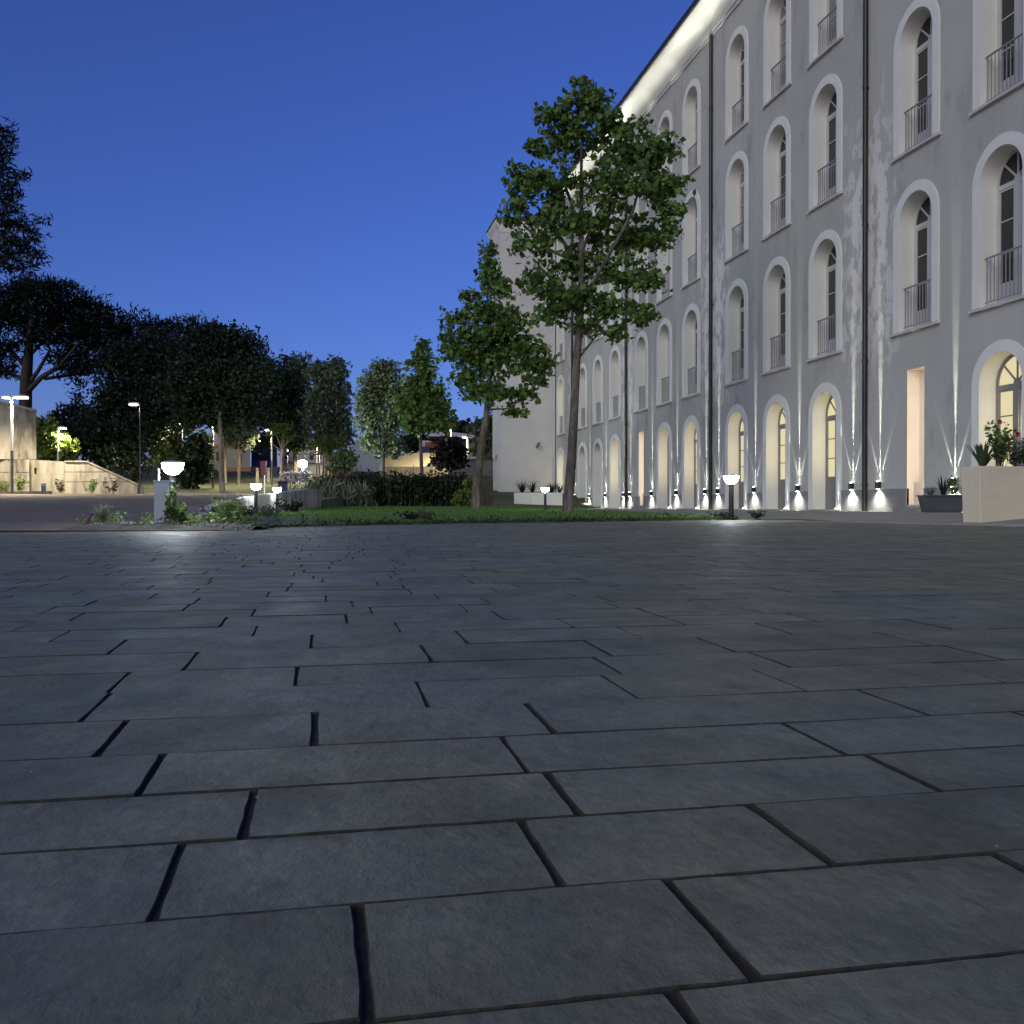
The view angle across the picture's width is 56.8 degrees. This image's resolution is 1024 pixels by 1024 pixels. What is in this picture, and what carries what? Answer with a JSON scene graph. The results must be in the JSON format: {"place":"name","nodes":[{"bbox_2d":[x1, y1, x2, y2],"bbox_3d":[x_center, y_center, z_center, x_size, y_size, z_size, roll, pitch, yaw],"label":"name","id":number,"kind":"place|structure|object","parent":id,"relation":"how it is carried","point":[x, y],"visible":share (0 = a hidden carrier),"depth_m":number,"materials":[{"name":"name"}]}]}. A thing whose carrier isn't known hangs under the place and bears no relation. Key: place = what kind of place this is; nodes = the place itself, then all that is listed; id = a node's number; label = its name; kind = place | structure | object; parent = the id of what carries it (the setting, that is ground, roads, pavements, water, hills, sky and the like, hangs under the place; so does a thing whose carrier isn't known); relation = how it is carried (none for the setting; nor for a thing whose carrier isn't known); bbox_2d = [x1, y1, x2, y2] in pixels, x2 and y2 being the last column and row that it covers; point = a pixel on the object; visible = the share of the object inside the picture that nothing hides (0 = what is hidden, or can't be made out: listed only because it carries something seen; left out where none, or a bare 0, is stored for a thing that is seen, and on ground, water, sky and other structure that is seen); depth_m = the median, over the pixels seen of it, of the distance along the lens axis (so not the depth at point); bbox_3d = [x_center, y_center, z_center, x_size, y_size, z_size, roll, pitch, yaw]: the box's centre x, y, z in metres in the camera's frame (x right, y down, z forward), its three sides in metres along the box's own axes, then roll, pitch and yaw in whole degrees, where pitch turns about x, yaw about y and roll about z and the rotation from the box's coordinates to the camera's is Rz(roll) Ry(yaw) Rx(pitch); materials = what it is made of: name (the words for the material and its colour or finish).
{"place":"outdoors","nodes":[
{"label":"outdoors","id":0,"kind":"place"},
{"bbox_2d":[59,516,277,531],"bbox_3d":[-4.605,0.177,15.104,2.490,0.160,7.246,0,0,-2],"label":"planting bed","id":1,"kind":"object","parent":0,"point":[132,527],"visible":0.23,"depth_m":11.93,"materials":[{"name":"soil"}]},
{"bbox_2d":[89,502,119,521],"bbox_3d":[-5.381,-0.001,12.432,0.551,0.323,0.515,0,0,-11],"label":"weed tuft","id":2,"kind":"object","parent":1,"relation":"on","point":[104,514],"visible":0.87,"depth_m":12.41,"materials":[{"name":"green plant"}]},
{"bbox_2d":[153,480,173,522],"bbox_3d":[-4.622,-0.116,12.559,0.236,0.605,0.160,0,0,-7],"label":"utility cabinet","id":3,"kind":"object","parent":1,"relation":"on","point":[161,487],"visible":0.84,"depth_m":12.49,"materials":[{"name":"grey metal"}]},
{"bbox_2d":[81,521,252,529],"bbox_3d":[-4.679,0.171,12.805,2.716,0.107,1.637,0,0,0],"label":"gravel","id":4,"kind":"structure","parent":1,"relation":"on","point":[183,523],"depth_m":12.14,"materials":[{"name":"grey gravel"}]},
{"bbox_2d":[162,487,176,522],"bbox_3d":[-4.476,-0.079,12.411,0.190,0.524,0.214,0,0,3],"label":"broadleaf weed","id":5,"kind":"object","parent":1,"relation":"on","point":[169,510],"visible":0.93,"depth_m":12.39,"materials":[{"name":"green plant"}]},
{"bbox_2d":[76,510,264,526],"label":"bed weeds","id":6,"kind":"object","parent":1,"relation":"on","point":[219,519],"visible":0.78,"depth_m":12.56,"materials":[{"name":"green plant"}]},
{"bbox_2d":[161,461,183,522],"bbox_3d":[-4.551,-0.255,12.699,0.294,0.867,0.294,0,0,-11],"label":"bollard lamp","id":7,"kind":"object","parent":1,"relation":"on","point":[172,468],"visible":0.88,"depth_m":12.62,"materials":[{"name":"white metal"}]},
{"bbox_2d":[171,500,187,522],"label":"broadleaf weed","id":8,"kind":"object","parent":1,"relation":"on","point":[180,516],"visible":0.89,"depth_m":12.43,"materials":[{"name":"green plant"}]},
{"bbox_2d":[209,494,249,522],"bbox_3d":[-3.830,-0.032,12.882,0.499,0.424,0.550,0,0,39],"label":"bushy weed","id":9,"kind":"object","parent":1,"relation":"on","point":[226,505],"visible":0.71,"depth_m":12.85,"materials":[{"name":"green plant"}]},
{"bbox_2d":[0,493,340,530],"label":"road","id":10,"kind":"structure","parent":0,"point":[40,512],"depth_m":21.95,"materials":[{"name":"grey asphalt"}]},
{"bbox_2d":[1,395,28,493],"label":"street lamp","id":11,"kind":"object","parent":10,"relation":"on","point":[12,451],"visible":0.91,"depth_m":42.95,"materials":[{"name":"grey metal"}]},
{"bbox_2d":[279,469,311,489],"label":"white shrub","id":12,"kind":"object","parent":10,"relation":"on","point":[296,477],"visible":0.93,"depth_m":43.85,"materials":[{"name":"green plant"}]},
{"bbox_2d":[29,466,600,507],"bbox_3d":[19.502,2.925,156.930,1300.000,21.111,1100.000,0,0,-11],"label":"ground","id":13,"kind":"structure","parent":0,"point":[499,498],"depth_m":55.84,"materials":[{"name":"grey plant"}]},
{"bbox_2d":[0,116,53,277],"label":"pine tree","id":14,"kind":"object","parent":13,"relation":"on","point":[7,199],"visible":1,"depth_m":51.90,"materials":[{"name":"green plant"}]},
{"bbox_2d":[36,415,81,464],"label":"shrub","id":15,"kind":"object","parent":13,"relation":"on","point":[46,439],"visible":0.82,"depth_m":53.66,"materials":[{"name":"green plant"}]},
{"bbox_2d":[44,388,92,460],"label":"cedar tree","id":16,"kind":"object","parent":13,"relation":"on","point":[65,413],"visible":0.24,"depth_m":91.67,"materials":[{"name":"green plant"}]},
{"bbox_2d":[0,270,141,407],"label":"pine tree","id":17,"kind":"object","parent":13,"relation":"on","point":[50,319],"visible":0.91,"depth_m":61.65,"materials":[{"name":"green plant"}]},
{"bbox_2d":[0,400,144,493],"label":"concrete wall","id":18,"kind":"structure","parent":13,"relation":"on","point":[74,475],"depth_m":46.59,"materials":[{"name":"beige concrete"}]},
{"bbox_2d":[63,322,185,485],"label":"dark tree","id":19,"kind":"object","parent":13,"relation":"on","point":[109,440],"visible":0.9,"depth_m":56.36,"materials":[{"name":"green plant"}]},
{"bbox_2d":[144,424,190,479],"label":"shrub","id":20,"kind":"object","parent":13,"relation":"on","point":[164,451],"visible":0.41,"depth_m":65.60,"materials":[{"name":"green plant"}]},
{"bbox_2d":[101,303,276,471],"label":"pine tree","id":21,"kind":"object","parent":13,"relation":"on","point":[163,324],"visible":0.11,"depth_m":87.25,"materials":[{"name":"green plant"}]},
{"bbox_2d":[167,428,218,488],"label":"conical shrub","id":22,"kind":"object","parent":13,"relation":"on","point":[193,453],"visible":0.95,"depth_m":53.57,"materials":[{"name":"green plant"}]},
{"bbox_2d":[147,314,284,490],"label":"dark tree","id":23,"kind":"object","parent":13,"relation":"on","point":[215,357],"visible":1,"depth_m":51.48,"materials":[{"name":"green plant"}]},
{"bbox_2d":[151,328,305,480],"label":"dark tree","id":24,"kind":"object","parent":13,"relation":"on","point":[284,411],"visible":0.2,"depth_m":63.60,"materials":[{"name":"green plant"}]},
{"bbox_2d":[207,433,250,475],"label":"cream house","id":25,"kind":"structure","parent":13,"relation":"on","point":[232,465],"depth_m":79.97,"materials":[{"name":"beige paint"}]},
{"bbox_2d":[223,423,260,484],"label":"young tree","id":26,"kind":"object","parent":13,"relation":"on","point":[239,439],"visible":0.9,"depth_m":59.80,"materials":[{"name":"green plant"}]},
{"bbox_2d":[199,489,320,515],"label":"retaining wall","id":27,"kind":"structure","parent":13,"relation":"on","point":[311,497],"depth_m":25.61,"materials":[{"name":"grey concrete"}]},
{"bbox_2d":[251,443,276,474],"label":"kiosk","id":28,"kind":"object","parent":13,"relation":"on","point":[256,458],"visible":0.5,"depth_m":83.97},
{"bbox_2d":[261,420,297,480],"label":"pollarded tree","id":29,"kind":"object","parent":13,"relation":"on","point":[282,428],"visible":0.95,"depth_m":57.89,"materials":[{"name":"green plant"}]},
{"bbox_2d":[273,348,317,472],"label":"feathery tree","id":30,"kind":"object","parent":13,"relation":"on","point":[299,365],"visible":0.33,"depth_m":65.53,"materials":[{"name":"green plant"}]},
{"bbox_2d":[280,447,322,473],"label":"pale house","id":31,"kind":"structure","parent":13,"relation":"on","point":[310,459],"depth_m":87.97,"materials":[{"name":"paint"}]},
{"bbox_2d":[296,352,357,476],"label":"feathery tree","id":32,"kind":"object","parent":13,"relation":"on","point":[326,410],"visible":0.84,"depth_m":61.52,"materials":[{"name":"green plant"}]},
{"bbox_2d":[313,432,345,477],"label":"tree","id":33,"kind":"object","parent":13,"relation":"on","point":[327,445],"visible":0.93,"depth_m":59.81,"materials":[{"name":"green plant"}]},
{"bbox_2d":[324,446,359,475],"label":"bush","id":34,"kind":"object","parent":13,"relation":"on","point":[343,459],"visible":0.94,"depth_m":56.77,"materials":[{"name":"green plant"}]},
{"bbox_2d":[352,439,380,471],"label":"gable house","id":35,"kind":"structure","parent":13,"relation":"on","point":[368,461],"depth_m":97.97,"materials":[{"name":"white paint"}]},
{"bbox_2d":[349,356,412,474],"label":"pale tree","id":36,"kind":"object","parent":13,"relation":"on","point":[380,389],"visible":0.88,"depth_m":47.79,"materials":[{"name":"green plant"}]},
{"bbox_2d":[385,453,447,476],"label":"garden wall","id":37,"kind":"structure","parent":13,"relation":"on","point":[406,462],"depth_m":71.97,"materials":[{"name":"stone"}]},
{"bbox_2d":[398,417,489,452],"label":"distant trees","id":38,"kind":"object","parent":13,"relation":"on","point":[412,441],"visible":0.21,"depth_m":187.96,"materials":[{"name":"green plant"}]},
{"bbox_2d":[427,434,470,473],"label":"plum tree","id":39,"kind":"object","parent":13,"relation":"on","point":[450,454],"visible":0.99,"depth_m":46.66,"materials":[{"name":"purple plant"}]},
{"bbox_2d":[448,458,492,478],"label":"stone wall","id":40,"kind":"structure","parent":13,"relation":"on","point":[488,462],"depth_m":56.98,"materials":[{"name":"grey stone"}]},
{"bbox_2d":[465,410,492,458],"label":"back tree","id":41,"kind":"object","parent":13,"relation":"on","point":[475,427],"visible":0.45,"depth_m":61.70,"materials":[{"name":"green plant"}]},
{"bbox_2d":[486,0,1023,511],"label":"plaster building","id":42,"kind":"structure","parent":13,"relation":"on","point":[840,308],"depth_m":26.38,"materials":[{"name":"paint"}]},
{"bbox_2d":[556,447,563,493],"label":"door","id":43,"kind":"structure","parent":42,"relation":"in","point":[560,454],"depth_m":54.80,"materials":[{"name":"paint"}]},
{"bbox_2d":[555,375,564,435],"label":"window","id":44,"kind":"structure","parent":42,"relation":"in","point":[560,383],"depth_m":54.77,"materials":[{"name":"paint"}]},
{"bbox_2d":[556,318,564,364],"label":"window","id":45,"kind":"structure","parent":42,"relation":"in","point":[560,332],"depth_m":54.74,"materials":[{"name":"paint"}]},
{"bbox_2d":[578,442,586,501],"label":"door","id":46,"kind":"structure","parent":42,"relation":"in","point":[582,452],"depth_m":50.25,"materials":[{"name":"paint"}]},
{"bbox_2d":[578,363,586,429],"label":"window","id":47,"kind":"structure","parent":42,"relation":"in","point":[582,407],"depth_m":50.21,"materials":[{"name":"paint"}]},
{"bbox_2d":[591,355,602,425],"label":"window","id":48,"kind":"structure","parent":42,"relation":"in","point":[597,374],"depth_m":47.47,"materials":[{"name":"paint"}]},
{"bbox_2d":[592,438,602,507],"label":"door","id":49,"kind":"structure","parent":42,"relation":"in","point":[597,455],"depth_m":47.51,"materials":[{"name":"paint"}]},
{"bbox_2d":[604,434,620,508],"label":"door","id":50,"kind":"structure","parent":42,"relation":"in","point":[614,447],"depth_m":44.76,"materials":[{"name":"paint"}]},
{"bbox_2d":[608,345,620,420],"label":"window","id":51,"kind":"structure","parent":42,"relation":"in","point":[615,359],"depth_m":44.71,"materials":[{"name":"paint"}]},
{"bbox_2d":[633,331,647,413],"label":"window","id":52,"kind":"structure","parent":42,"relation":"in","point":[641,344],"depth_m":41.10,"materials":[{"name":"paint"}]},
{"bbox_2d":[634,248,647,310],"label":"window","id":53,"kind":"structure","parent":42,"relation":"in","point":[641,297],"depth_m":41.07,"materials":[{"name":"paint"}]},
{"bbox_2d":[651,422,671,508],"bbox_3d":[6.061,-1.823,37.770,0.915,3.535,1.690,0,0,-11],"label":"door","id":54,"kind":"structure","parent":42,"relation":"in","point":[664,435],"depth_m":38.38,"materials":[{"name":"paint"}]},
{"bbox_2d":[655,318,672,406],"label":"window","id":55,"kind":"structure","parent":42,"relation":"in","point":[664,343],"depth_m":38.36,"materials":[{"name":"paint"}]},
{"bbox_2d":[655,216,672,304],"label":"window","id":56,"kind":"structure","parent":42,"relation":"in","point":[666,259],"depth_m":38.33,"materials":[{"name":"paint"}]},
{"bbox_2d":[657,110,671,173],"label":"window","id":57,"kind":"structure","parent":42,"relation":"in","point":[665,121],"depth_m":37.95,"materials":[{"name":"paint"}]},
{"bbox_2d":[680,303,700,398],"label":"window","id":58,"kind":"structure","parent":42,"relation":"in","point":[691,320],"depth_m":35.59,"materials":[{"name":"paint"}]},
{"bbox_2d":[680,190,700,289],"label":"window","id":59,"kind":"structure","parent":42,"relation":"in","point":[691,223],"depth_m":35.56,"materials":[{"name":"paint"}]},
{"bbox_2d":[682,415,699,508],"bbox_3d":[6.830,-1.825,35.069,0.470,3.495,1.690,0,0,-11],"label":"door","id":60,"kind":"structure","parent":42,"relation":"in","point":[690,440],"depth_m":35.64,"materials":[{"name":"paint"}]},
{"bbox_2d":[681,79,700,181],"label":"window","id":61,"kind":"structure","parent":42,"relation":"in","point":[691,110],"depth_m":35.52,"materials":[{"name":"paint"}]},
{"bbox_2d":[719,404,747,509],"bbox_3d":[7.379,-1.779,31.201,0.915,3.535,1.690,0,0,-11],"label":"door","id":62,"kind":"structure","parent":42,"relation":"in","point":[736,426],"depth_m":31.79,"materials":[{"name":"paint"}]},
{"bbox_2d":[723,278,748,386],"bbox_3d":[7.573,-5.951,31.212,0.520,3.430,1.800,0,0,-11],"label":"window","id":63,"kind":"structure","parent":42,"relation":"in","point":[736,310],"depth_m":31.74,"materials":[{"name":"paint"}]},
{"bbox_2d":[723,151,748,263],"bbox_3d":[7.573,-10.111,31.184,0.520,3.430,1.800,0,0,-11],"label":"window","id":64,"kind":"structure","parent":42,"relation":"in","point":[736,183],"depth_m":31.71,"materials":[{"name":"paint"}]},
{"bbox_2d":[723,26,748,143],"bbox_3d":[7.573,-14.171,31.156,0.520,3.430,1.800,0,0,-11],"label":"window","id":65,"kind":"structure","parent":42,"relation":"in","point":[736,66],"depth_m":31.70,"materials":[{"name":"paint"}]},
{"bbox_2d":[757,395,789,509],"bbox_3d":[7.930,-1.760,28.456,0.915,3.535,1.690,0,0,-11],"label":"door","id":66,"kind":"structure","parent":42,"relation":"in","point":[776,430],"depth_m":29.05,"materials":[{"name":"paint"}]},
{"bbox_2d":[760,256,790,375],"bbox_3d":[8.124,-5.933,28.467,0.520,3.430,1.800,0,0,-11],"label":"window","id":67,"kind":"structure","parent":42,"relation":"in","point":[776,287],"depth_m":29.00,"materials":[{"name":"paint"}]},
{"bbox_2d":[761,116,790,240],"bbox_3d":[8.124,-10.093,28.439,0.520,3.430,1.800,0,0,-11],"label":"window","id":68,"kind":"structure","parent":42,"relation":"in","point":[777,145],"depth_m":28.95,"materials":[{"name":"paint"}]},
{"bbox_2d":[761,0,791,109],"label":"window","id":69,"kind":"structure","parent":42,"relation":"in","point":[776,24],"depth_m":28.95,"materials":[{"name":"paint"}]},
{"bbox_2d":[802,383,841,510],"bbox_3d":[8.481,-1.741,25.711,0.915,3.535,1.690,0,0,-11],"label":"door","id":70,"kind":"structure","parent":42,"relation":"in","point":[825,416],"depth_m":26.28,"materials":[{"name":"paint"}]},
{"bbox_2d":[806,230,842,361],"bbox_3d":[8.675,-5.914,25.722,0.520,3.430,1.800,0,0,-11],"label":"window","id":71,"kind":"structure","parent":42,"relation":"in","point":[825,266],"depth_m":26.20,"materials":[{"name":"paint"}]},
{"bbox_2d":[806,74,842,213],"bbox_3d":[8.675,-10.074,25.693,0.520,3.430,1.800,0,0,-11],"label":"window","id":72,"kind":"structure","parent":42,"relation":"in","point":[825,119],"depth_m":26.16,"materials":[{"name":"paint"}]},
{"bbox_2d":[806,0,843,68],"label":"window","id":73,"kind":"structure","parent":42,"relation":"in","point":[826,26],"depth_m":26.23,"materials":[{"name":"paint"}]},
{"bbox_2d":[889,179,940,336],"bbox_3d":[9.462,-5.888,21.800,0.520,3.430,1.800,0,0,-11],"label":"window","id":74,"kind":"structure","parent":42,"relation":"in","point":[916,239],"depth_m":22.20,"materials":[{"name":"paint"}]},
{"bbox_2d":[890,0,940,162],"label":"window","id":75,"kind":"structure","parent":42,"relation":"in","point":[916,57],"depth_m":22.18,"materials":[{"name":"paint"}]},
{"bbox_2d":[968,131,1023,313],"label":"window","id":76,"kind":"structure","parent":42,"relation":"in","point":[998,200],"depth_m":19.50,"materials":[{"name":"paint"}]},
{"bbox_2d":[968,0,1023,115],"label":"window","id":77,"kind":"structure","parent":42,"relation":"in","point":[998,25],"depth_m":19.57,"materials":[{"name":"paint"}]},
{"bbox_2d":[971,339,1023,465],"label":"door","id":78,"kind":"structure","parent":42,"relation":"in","point":[1001,396],"depth_m":19.53,"materials":[{"name":"paint"}]},
{"bbox_2d":[0,0,693,466],"label":"sky","id":79,"kind":"structure","parent":0,"point":[322,176],"materials":[{"name":"blue"}]},
{"bbox_2d":[422,432,485,458],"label":"modern house","id":80,"kind":"structure","parent":0,"point":[433,441],"depth_m":90.86,"materials":[{"name":"white paint"}]},
{"bbox_2d":[244,506,741,526],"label":"lawn","id":81,"kind":"structure","parent":0,"point":[290,518],"depth_m":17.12,"materials":[{"name":"green plant"}]},
{"bbox_2d":[274,497,304,511],"bbox_3d":[-5.614,-0.164,23.962,0.840,0.428,0.616,0,0,11],"label":"bushy weed","id":82,"kind":"object","parent":81,"relation":"on","point":[295,505],"visible":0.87,"depth_m":23.92,"materials":[{"name":"green plant"}]},
{"bbox_2d":[292,477,378,506],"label":"reeds","id":83,"kind":"object","parent":81,"relation":"on","point":[354,495],"visible":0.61,"depth_m":37.81,"materials":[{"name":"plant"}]},
{"bbox_2d":[309,468,467,506],"bbox_3d":[-5.060,-0.952,38.884,7.181,1.705,1.808,0,0,1],"label":"hedge","id":84,"kind":"object","parent":81,"relation":"on","point":[435,489],"visible":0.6,"depth_m":38.54,"materials":[{"name":"green plant"}]},
{"bbox_2d":[306,464,491,506],"bbox_3d":[-4.561,-1.040,38.493,7.663,1.821,0.380,0,0,0],"label":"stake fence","id":85,"kind":"object","parent":81,"relation":"on","point":[405,480],"visible":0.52,"depth_m":38.49,"materials":[{"name":"brown wood"}]},
{"bbox_2d":[390,335,456,504],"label":"slender tree","id":86,"kind":"object","parent":81,"relation":"on","point":[423,405],"visible":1,"depth_m":43.54,"materials":[{"name":"green plant"}]},
{"bbox_2d":[450,476,473,506],"bbox_3d":[-1.860,-0.798,38.004,1.285,1.326,1.002,0,0,-11],"label":"shrub","id":87,"kind":"object","parent":81,"relation":"on","point":[462,497],"visible":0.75,"depth_m":37.88,"materials":[{"name":"green plant"}]},
{"bbox_2d":[480,475,492,505],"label":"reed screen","id":88,"kind":"object","parent":81,"relation":"on","point":[485,486],"visible":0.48,"depth_m":45.49,"materials":[{"name":"brown wood"}]},
{"bbox_2d":[434,239,560,508],"bbox_3d":[-0.478,-4.356,30.026,3.866,8.698,2.334,0,0,-11],"label":"leafy tree","id":89,"kind":"object","parent":81,"relation":"on","point":[480,350],"visible":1,"depth_m":29.77,"materials":[{"name":"green plant"}]},
{"bbox_2d":[495,74,696,512],"bbox_3d":[2.094,-5.426,23.862,4.924,11.044,2.759,0,0,-11],"label":"leafy tree","id":90,"kind":"object","parent":81,"relation":"on","point":[648,157],"visible":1,"depth_m":23.77,"materials":[{"name":"green plant"}]},
{"bbox_2d":[0,519,1023,1023],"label":"plaza","id":91,"kind":"structure","parent":0,"point":[160,863],"depth_m":1.38,"materials":[{"name":"stone"}]},
{"bbox_2d":[254,518,738,527],"bbox_3d":[0.373,0.216,16.091,9.815,0.150,0.220,0,0,-34],"label":"lawn edge","id":92,"kind":"object","parent":91,"relation":"on","point":[483,522],"visible":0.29,"depth_m":15.53,"materials":[{"name":"stone"}]},
{"bbox_2d":[723,474,738,519],"bbox_3d":[4.307,-0.293,18.598,0.305,0.901,0.305,0,0,-11],"label":"bollard lamp","id":93,"kind":"object","parent":91,"relation":"on","point":[730,479],"visible":0.98,"depth_m":18.55,"materials":[{"name":"black metal"}]},
{"bbox_2d":[819,521,1023,526],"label":"sidewalk kerb","id":94,"kind":"structure","parent":91,"relation":"on","point":[996,524],"depth_m":14.90,"materials":[{"name":"concrete"}]},
{"bbox_2d":[961,466,1023,522],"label":"white planter","id":95,"kind":"object","parent":91,"relation":"on","point":[992,493],"visible":0.86,"depth_m":15.09,"materials":[{"name":"concrete"}]},
{"bbox_2d":[966,441,999,465],"bbox_3d":[7.548,-0.914,15.268,0.603,0.480,0.550,0,0,-32],"label":"agave","id":96,"kind":"object","parent":95,"relation":"on","point":[982,458],"visible":0.83,"depth_m":15.17,"materials":[{"name":"green plant"}]},
{"bbox_2d":[983,419,1020,465],"bbox_3d":[7.875,-1.082,15.281,0.461,0.844,0.554,0,0,1],"label":"flowering shrub","id":97,"kind":"object","parent":95,"relation":"on","point":[1002,448],"visible":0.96,"depth_m":15.26,"materials":[{"name":"green plant"}]},
{"bbox_2d":[1004,434,1023,465],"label":"flowering shrub","id":98,"kind":"object","parent":95,"relation":"on","point":[1018,454],"visible":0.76,"depth_m":15.38,"materials":[{"name":"green plant"}]},
{"bbox_2d":[573,508,1023,523],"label":"sidewalk","id":99,"kind":"structure","parent":0,"point":[910,517],"depth_m":20.03,"materials":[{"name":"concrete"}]},
{"bbox_2d":[514,493,561,505],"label":"white trough","id":100,"kind":"object","parent":99,"relation":"on","point":[537,498],"visible":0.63,"depth_m":47.50,"materials":[{"name":"white concrete"}]},
{"bbox_2d":[916,495,962,511],"bbox_3d":[8.847,-0.171,19.499,0.880,0.355,0.420,0,0,3],"label":"grey tub","id":101,"kind":"object","parent":99,"relation":"on","point":[940,503],"visible":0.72,"depth_m":19.33,"materials":[{"name":"plastic"}]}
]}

